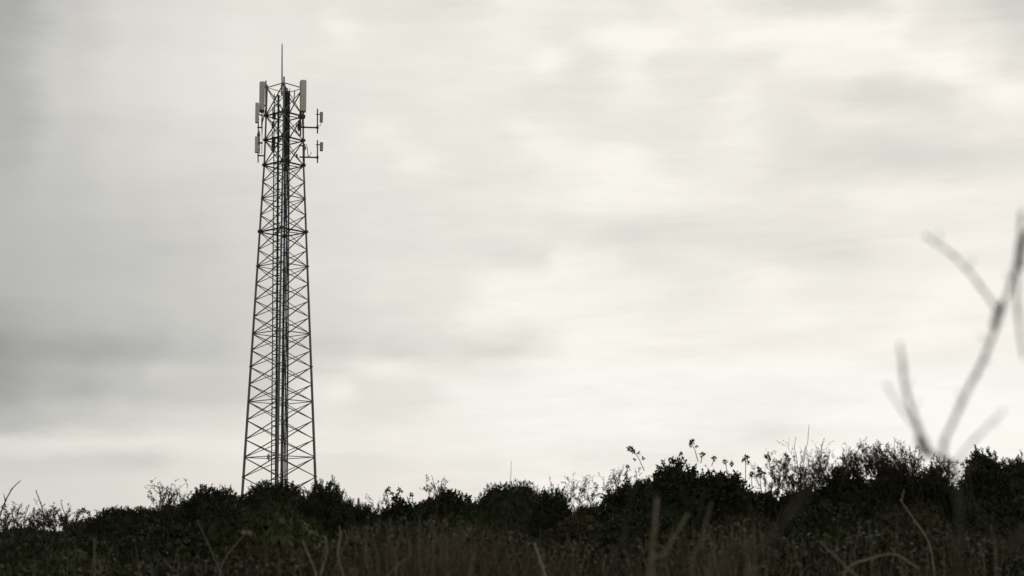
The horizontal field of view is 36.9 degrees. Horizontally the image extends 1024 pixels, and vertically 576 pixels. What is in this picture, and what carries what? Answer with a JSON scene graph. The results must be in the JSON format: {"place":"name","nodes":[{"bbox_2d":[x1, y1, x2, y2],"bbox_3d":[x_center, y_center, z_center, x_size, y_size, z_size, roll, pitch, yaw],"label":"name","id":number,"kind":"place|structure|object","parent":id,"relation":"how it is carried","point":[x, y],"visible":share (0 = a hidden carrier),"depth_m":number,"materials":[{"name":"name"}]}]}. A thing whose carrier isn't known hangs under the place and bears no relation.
{"place":"outdoors","nodes":[
{"label":"outdoors","id":0,"kind":"place"},
{"bbox_2d":[241,45,322,494],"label":"lattice tower","id":1,"kind":"structure","parent":0,"point":[285,135],"depth_m":97.27,"materials":[{"name":"metal"}]},
{"bbox_2d":[0,0,1023,531],"label":"sky","id":2,"kind":"structure","parent":0,"point":[552,239],"materials":[{"name":"white"}]},
{"bbox_3d":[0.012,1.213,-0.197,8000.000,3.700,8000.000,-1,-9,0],"label":"ground","id":3,"kind":"structure","parent":0,"visible":0},
{"bbox_2d":[0,481,19,516],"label":"dry stem","id":4,"kind":"object","parent":3,"relation":"on","point":[6,499],"visible":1,"depth_m":19.82,"materials":[{"name":"brown plant"}]},
{"bbox_2d":[10,508,16,541],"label":"dry stem","id":5,"kind":"object","parent":3,"relation":"on","point":[13,524],"visible":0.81,"depth_m":20.75,"materials":[{"name":"brown plant"}]},
{"bbox_2d":[0,500,45,544],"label":"bare shrub","id":6,"kind":"object","parent":3,"relation":"on","point":[5,526],"visible":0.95,"depth_m":23.73,"materials":[{"name":"brown plant"}]},
{"bbox_2d":[22,505,29,540],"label":"dry stem","id":7,"kind":"object","parent":3,"relation":"on","point":[24,523],"visible":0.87,"depth_m":20.76,"materials":[{"name":"brown plant"}]},
{"bbox_2d":[0,525,60,558],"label":"shrub","id":8,"kind":"object","parent":3,"relation":"on","point":[4,537],"visible":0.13,"depth_m":25.29,"materials":[{"name":"green plant"}]},
{"bbox_2d":[36,491,44,535],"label":"dry stem","id":9,"kind":"object","parent":3,"relation":"on","point":[42,512],"visible":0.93,"depth_m":20.79,"materials":[{"name":"brown plant"}]},
{"bbox_2d":[26,503,77,539],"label":"bare shrub","id":10,"kind":"object","parent":3,"relation":"on","point":[39,522],"visible":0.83,"depth_m":23.57,"materials":[{"name":"brown plant"}]},
{"bbox_2d":[0,526,123,575],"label":"shrub","id":11,"kind":"object","parent":3,"relation":"on","point":[53,543],"visible":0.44,"depth_m":17.40,"materials":[{"name":"green plant"}]},
{"bbox_2d":[61,500,70,531],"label":"dry stem","id":12,"kind":"object","parent":3,"relation":"on","point":[65,515],"visible":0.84,"depth_m":20.78,"materials":[{"name":"brown plant"}]},
{"bbox_2d":[57,503,86,533],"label":"bare shrub","id":13,"kind":"object","parent":3,"relation":"on","point":[79,523],"visible":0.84,"depth_m":23.65,"materials":[{"name":"brown plant"}]},
{"bbox_2d":[93,538,95,575],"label":"dry stem","id":14,"kind":"object","parent":3,"relation":"on","point":[94,558],"visible":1,"depth_m":7.88,"materials":[{"name":"brown plant"}]},
{"bbox_2d":[59,505,180,540],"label":"shrub","id":15,"kind":"object","parent":3,"relation":"on","point":[117,522],"visible":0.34,"depth_m":26.33,"materials":[{"name":"green plant"}]},
{"bbox_2d":[153,503,176,521],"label":"shrub","id":16,"kind":"object","parent":3,"relation":"on","point":[170,510],"visible":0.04,"depth_m":28.52,"materials":[{"name":"green plant"}]},
{"bbox_2d":[104,520,226,575],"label":"shrub","id":17,"kind":"object","parent":3,"relation":"on","point":[182,541],"visible":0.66,"depth_m":16.48,"materials":[{"name":"green plant"}]},
{"bbox_2d":[146,478,192,524],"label":"bare shrub","id":18,"kind":"object","parent":3,"relation":"on","point":[161,501],"visible":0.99,"depth_m":26.70,"materials":[{"name":"brown plant"}]},
{"bbox_2d":[197,520,222,575],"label":"dry stem","id":19,"kind":"object","parent":3,"relation":"on","point":[210,550],"visible":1,"depth_m":8.87,"materials":[{"name":"brown plant"}]},
{"bbox_2d":[169,483,252,553],"bbox_3d":[-5.473,4.319,27.671,2.052,1.580,1.547,-1,-9,0],"label":"shrub","id":20,"kind":"object","parent":3,"relation":"on","point":[217,513],"visible":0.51,"depth_m":27.33,"materials":[{"name":"green plant"}]},
{"bbox_2d":[219,530,251,575],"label":"dry stem","id":21,"kind":"object","parent":3,"relation":"on","point":[248,532],"visible":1,"depth_m":8.88,"materials":[{"name":"brown plant"}]},
{"bbox_2d":[239,478,305,516],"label":"shrub","id":22,"kind":"object","parent":3,"relation":"on","point":[271,495],"visible":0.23,"depth_m":29.45,"materials":[{"name":"green plant"}]},
{"bbox_2d":[217,502,333,574],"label":"shrub","id":23,"kind":"object","parent":3,"relation":"on","point":[269,529],"visible":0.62,"depth_m":17.44,"materials":[{"name":"green plant"}]},
{"bbox_2d":[302,541,316,575],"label":"dry stem","id":24,"kind":"object","parent":3,"relation":"on","point":[308,555],"visible":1,"depth_m":8.86,"materials":[{"name":"brown plant"}]},
{"bbox_2d":[291,475,351,536],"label":"shrub","id":25,"kind":"object","parent":3,"relation":"on","point":[319,504],"visible":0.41,"depth_m":26.43,"materials":[{"name":"green plant"}]},
{"bbox_2d":[320,536,327,575],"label":"dry stem","id":26,"kind":"object","parent":3,"relation":"on","point":[321,572],"visible":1,"depth_m":9.16,"materials":[{"name":"brown plant"}]},
{"bbox_2d":[337,526,343,575],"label":"dry stem","id":27,"kind":"object","parent":3,"relation":"on","point":[341,568],"visible":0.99,"depth_m":9.46,"materials":[{"name":"brown plant"}]},
{"bbox_2d":[326,495,383,550],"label":"shrub","id":28,"kind":"object","parent":3,"relation":"on","point":[350,514],"visible":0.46,"depth_m":25.42,"materials":[{"name":"green plant"}]},
{"bbox_2d":[330,523,396,554],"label":"shrub","id":29,"kind":"object","parent":3,"relation":"on","point":[348,531],"visible":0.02,"depth_m":19.70,"materials":[{"name":"green plant"}]},
{"bbox_2d":[362,491,394,521],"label":"bare shrub","id":30,"kind":"object","parent":3,"relation":"on","point":[382,502],"visible":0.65,"depth_m":26.50,"materials":[{"name":"brown plant"}]},
{"bbox_2d":[387,555,409,575],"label":"dry stem","id":31,"kind":"object","parent":3,"relation":"on","point":[397,565],"visible":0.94,"depth_m":8.86,"materials":[{"name":"brown plant"}]},
{"bbox_2d":[377,486,430,530],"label":"shrub","id":32,"kind":"object","parent":3,"relation":"on","point":[400,508],"visible":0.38,"depth_m":26.45,"materials":[{"name":"green plant"}]},
{"bbox_2d":[420,475,449,519],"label":"bare shrub","id":33,"kind":"object","parent":3,"relation":"on","point":[437,491],"visible":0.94,"depth_m":26.75,"materials":[{"name":"brown plant"}]},
{"bbox_2d":[431,475,443,514],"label":"fine twig","id":34,"kind":"object","parent":3,"relation":"on","point":[435,498],"visible":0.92,"depth_m":25.77,"materials":[{"name":"brown plant"}]},
{"bbox_2d":[418,487,476,522],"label":"shrub","id":35,"kind":"object","parent":3,"relation":"on","point":[449,500],"visible":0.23,"depth_m":27.46,"materials":[{"name":"green plant"}]},
{"bbox_2d":[418,511,481,550],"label":"shrub","id":36,"kind":"object","parent":3,"relation":"on","point":[435,519],"visible":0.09,"depth_m":20.58,"materials":[{"name":"green plant"}]},
{"bbox_2d":[468,553,474,575],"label":"dry stem","id":37,"kind":"object","parent":3,"relation":"on","point":[471,566],"visible":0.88,"depth_m":8.85,"materials":[{"name":"brown plant"}]},
{"bbox_2d":[462,478,542,535],"bbox_3d":[-0.012,4.097,26.695,2.096,1.576,1.553,-1,-9,0],"label":"shrub","id":38,"kind":"object","parent":3,"relation":"on","point":[492,505],"visible":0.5,"depth_m":26.37,"materials":[{"name":"green plant"}]},
{"bbox_2d":[509,461,511,529],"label":"fine twig","id":39,"kind":"object","parent":3,"relation":"on","point":[509,500],"visible":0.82,"depth_m":25.77,"materials":[{"name":"brown plant"}]},
{"bbox_2d":[0,508,1023,575],"bbox_3d":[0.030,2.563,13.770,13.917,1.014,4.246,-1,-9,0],"label":"undergrowth","id":40,"kind":"object","parent":3,"relation":"on","point":[317,561],"visible":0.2,"depth_m":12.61,"materials":[{"name":"brown plant"}]},
{"bbox_2d":[10,513,1023,575],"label":"dead stalks","id":41,"kind":"object","parent":3,"relation":"on","point":[603,563],"visible":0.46,"depth_m":9.79,"materials":[{"name":"brown plant"}]},
{"bbox_2d":[19,518,1021,575],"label":"dead twigs","id":42,"kind":"object","parent":3,"relation":"on","point":[324,545],"visible":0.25,"depth_m":11.74,"materials":[{"name":"brown plant"}]},
{"bbox_2d":[533,543,545,575],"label":"dry stem","id":43,"kind":"object","parent":3,"relation":"on","point":[540,562],"visible":1,"depth_m":8.86,"materials":[{"name":"brown plant"}]},
{"bbox_2d":[522,477,579,542],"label":"shrub","id":44,"kind":"object","parent":3,"relation":"on","point":[550,511],"visible":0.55,"depth_m":24.41,"materials":[{"name":"green plant"}]},
{"bbox_2d":[544,514,605,557],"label":"shrub","id":45,"kind":"object","parent":3,"relation":"on","point":[574,528],"visible":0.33,"depth_m":18.48,"materials":[{"name":"brown plant"}]},
{"bbox_2d":[561,473,605,520],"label":"bare shrub","id":46,"kind":"object","parent":3,"relation":"on","point":[583,492],"visible":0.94,"depth_m":26.70,"materials":[{"name":"brown plant"}]},
{"bbox_2d":[572,500,605,523],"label":"shrub","id":47,"kind":"object","parent":3,"relation":"on","point":[592,512],"visible":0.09,"depth_m":27.47,"materials":[{"name":"green plant"}]},
{"bbox_2d":[594,465,636,526],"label":"shrub","id":48,"kind":"object","parent":3,"relation":"on","point":[615,503],"visible":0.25,"depth_m":24.54,"materials":[{"name":"green plant"}]},
{"bbox_2d":[598,465,643,499],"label":"bare shrub","id":49,"kind":"object","parent":3,"relation":"on","point":[617,481],"visible":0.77,"depth_m":24.82,"materials":[{"name":"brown plant"}]},
{"bbox_2d":[610,483,633,575],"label":"dry stem","id":50,"kind":"object","parent":3,"relation":"on","point":[613,556],"visible":1,"depth_m":3.75,"materials":[{"name":"brown plant"}]},
{"bbox_2d":[250,517,1019,575],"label":"dry grass","id":51,"kind":"structure","parent":3,"relation":"on","point":[437,567],"depth_m":10.24,"materials":[{"name":"brown plant"}]},
{"bbox_2d":[575,510,708,572],"bbox_3d":[1.540,3.060,17.734,1.989,0.994,1.554,-1,-9,0],"label":"shrub","id":52,"kind":"object","parent":3,"relation":"on","point":[636,526],"visible":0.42,"depth_m":17.55,"materials":[{"name":"green plant"}]},
{"bbox_2d":[650,498,658,575],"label":"dry stem","id":53,"kind":"object","parent":3,"relation":"on","point":[652,552],"visible":1,"depth_m":4.14,"materials":[{"name":"brown plant"}]},
{"bbox_2d":[647,512,689,575],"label":"dry stem","id":54,"kind":"object","parent":3,"relation":"on","point":[665,552],"visible":0.88,"depth_m":4.34,"materials":[{"name":"brown plant"}]},
{"bbox_2d":[618,438,733,532],"bbox_3d":[2.647,3.360,23.728,2.300,2.045,1.656,-1,-9,0],"label":"shrub","id":55,"kind":"object","parent":3,"relation":"on","point":[678,491],"visible":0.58,"depth_m":23.41,"materials":[{"name":"green plant"}]},
{"bbox_2d":[691,502,711,575],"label":"dry stem","id":56,"kind":"object","parent":3,"relation":"on","point":[695,550],"visible":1,"depth_m":4.54,"materials":[{"name":"brown plant"}]},
{"bbox_2d":[706,454,767,526],"bbox_3d":[3.304,3.484,23.720,1.515,1.813,1.674,-1,-9,0],"label":"shrub","id":57,"kind":"object","parent":3,"relation":"on","point":[744,499],"visible":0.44,"depth_m":23.41,"materials":[{"name":"green plant"}]},
{"bbox_2d":[695,510,778,575],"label":"shrub","id":58,"kind":"object","parent":3,"relation":"on","point":[761,523],"visible":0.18,"depth_m":17.59,"materials":[{"name":"green plant"}]},
{"bbox_2d":[723,479,816,575],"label":"dry stem","id":59,"kind":"object","parent":3,"relation":"on","point":[755,554],"visible":1,"depth_m":1.97,"materials":[{"name":"brown plant"}]},
{"bbox_2d":[749,452,797,525],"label":"shrub","id":60,"kind":"object","parent":3,"relation":"on","point":[761,498],"visible":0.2,"depth_m":24.51,"materials":[{"name":"green plant"}]},
{"bbox_2d":[749,450,804,523],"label":"bare shrub","id":61,"kind":"object","parent":3,"relation":"on","point":[776,480],"visible":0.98,"depth_m":23.69,"materials":[{"name":"brown plant"}]},
{"bbox_2d":[794,439,800,513],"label":"fine twig","id":62,"kind":"object","parent":3,"relation":"on","point":[797,470],"visible":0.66,"depth_m":23.86,"materials":[{"name":"brown plant"}]},
{"bbox_2d":[780,467,819,515],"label":"shrub","id":63,"kind":"object","parent":3,"relation":"on","point":[806,501],"visible":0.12,"depth_m":25.48,"materials":[{"name":"green plant"}]},
{"bbox_2d":[799,445,805,510],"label":"fine twig","id":64,"kind":"object","parent":3,"relation":"on","point":[799,477],"visible":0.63,"depth_m":23.83,"materials":[{"name":"brown plant"}]},
{"bbox_2d":[767,438,839,512],"bbox_3d":[4.558,3.286,23.829,1.190,1.916,1.127,-1,-9,0],"label":"bare shrub","id":65,"kind":"object","parent":3,"relation":"on","point":[805,473],"visible":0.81,"depth_m":23.80,"materials":[{"name":"brown plant"}]},
{"bbox_2d":[801,430,808,510],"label":"fine twig","id":66,"kind":"object","parent":3,"relation":"on","point":[801,473],"visible":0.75,"depth_m":23.84,"materials":[{"name":"brown plant"}]},
{"bbox_2d":[756,497,897,575],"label":"shrub","id":67,"kind":"object","parent":3,"relation":"on","point":[827,516],"visible":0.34,"depth_m":16.54,"materials":[{"name":"green plant"}]},
{"bbox_2d":[806,447,856,491],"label":"bare shrub","id":68,"kind":"object","parent":3,"relation":"on","point":[821,480],"visible":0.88,"depth_m":23.63,"materials":[{"name":"brown plant"}]},
{"bbox_2d":[820,541,856,575],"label":"dry stem","id":69,"kind":"object","parent":3,"relation":"on","point":[840,561],"visible":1,"depth_m":7.87,"materials":[{"name":"brown plant"}]},
{"bbox_2d":[812,465,881,524],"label":"shrub","id":70,"kind":"object","parent":3,"relation":"on","point":[860,497],"visible":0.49,"depth_m":23.45,"materials":[{"name":"green plant"}]},
{"bbox_2d":[836,437,877,489],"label":"bare shrub","id":71,"kind":"object","parent":3,"relation":"on","point":[856,465],"visible":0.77,"depth_m":23.69,"materials":[{"name":"brown plant"}]},
{"bbox_2d":[843,553,918,575],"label":"dry stem","id":72,"kind":"object","parent":3,"relation":"on","point":[871,558],"visible":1,"depth_m":8.37,"materials":[{"name":"brown plant"}]},
{"bbox_2d":[857,439,910,512],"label":"bare shrub","id":73,"kind":"object","parent":3,"relation":"on","point":[880,464],"visible":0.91,"depth_m":23.77,"materials":[{"name":"brown plant"}]},
{"bbox_2d":[865,462,914,513],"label":"shrub","id":74,"kind":"object","parent":3,"relation":"on","point":[900,485],"visible":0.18,"depth_m":25.42,"materials":[{"name":"green plant"}]},
{"bbox_2d":[893,440,895,502],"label":"fine twig","id":75,"kind":"object","parent":3,"relation":"on","point":[893,470],"visible":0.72,"depth_m":23.83,"materials":[{"name":"brown plant"}]},
{"bbox_2d":[868,497,950,571],"bbox_3d":[4.583,2.976,17.722,1.592,1.140,1.482,-1,-9,0],"label":"shrub","id":76,"kind":"object","parent":3,"relation":"on","point":[921,515],"visible":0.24,"depth_m":17.55,"materials":[{"name":"brown plant"}]},
{"bbox_2d":[887,447,933,508],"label":"bare shrub","id":77,"kind":"object","parent":3,"relation":"on","point":[913,470],"visible":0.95,"depth_m":23.75,"materials":[{"name":"brown plant"}]},
{"bbox_2d":[899,490,935,575],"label":"dry stem","id":78,"kind":"object","parent":3,"relation":"on","point":[915,522],"visible":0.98,"depth_m":10.85,"materials":[{"name":"brown plant"}]},
{"bbox_2d":[900,461,955,522],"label":"shrub","id":79,"kind":"object","parent":3,"relation":"on","point":[929,491],"visible":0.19,"depth_m":24.44,"materials":[{"name":"green plant"}]},
{"bbox_2d":[919,458,959,522],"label":"bare shrub","id":80,"kind":"object","parent":3,"relation":"on","point":[941,472],"visible":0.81,"depth_m":23.74,"materials":[{"name":"brown plant"}]},
{"bbox_2d":[885,211,1023,575],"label":"branching weed","id":81,"kind":"object","parent":3,"relation":"on","point":[925,449],"visible":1,"depth_m":2.30,"materials":[{"name":"grey plant"}]},
{"bbox_2d":[960,457,977,509],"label":"bare shrub","id":82,"kind":"object","parent":3,"relation":"on","point":[968,464],"visible":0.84,"depth_m":22.30,"materials":[{"name":"brown plant"}]},
{"bbox_2d":[921,493,1023,575],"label":"shrub","id":83,"kind":"object","parent":3,"relation":"on","point":[1006,520],"visible":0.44,"depth_m":15.60,"materials":[{"name":"green plant"}]},
{"bbox_2d":[951,444,1013,521],"bbox_3d":[6.974,3.269,22.750,1.024,1.906,1.576,-1,-9,0],"label":"shrub","id":84,"kind":"object","parent":3,"relation":"on","point":[988,486],"visible":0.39,"depth_m":22.51,"materials":[{"name":"green plant"}]},
{"bbox_2d":[991,525,997,575],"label":"dry stem","id":85,"kind":"object","parent":3,"relation":"on","point":[995,556],"visible":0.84,"depth_m":5.91,"materials":[{"name":"brown plant"}]},
{"bbox_2d":[995,457,1015,471],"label":"shrub","id":86,"kind":"object","parent":3,"relation":"on","point":[1005,465],"visible":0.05,"depth_m":23.74,"materials":[{"name":"green plant"}]},
{"bbox_2d":[999,450,1023,504],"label":"shrub","id":87,"kind":"object","parent":3,"relation":"on","point":[1015,475],"visible":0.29,"depth_m":22.58,"materials":[{"name":"green plant"}]}
]}

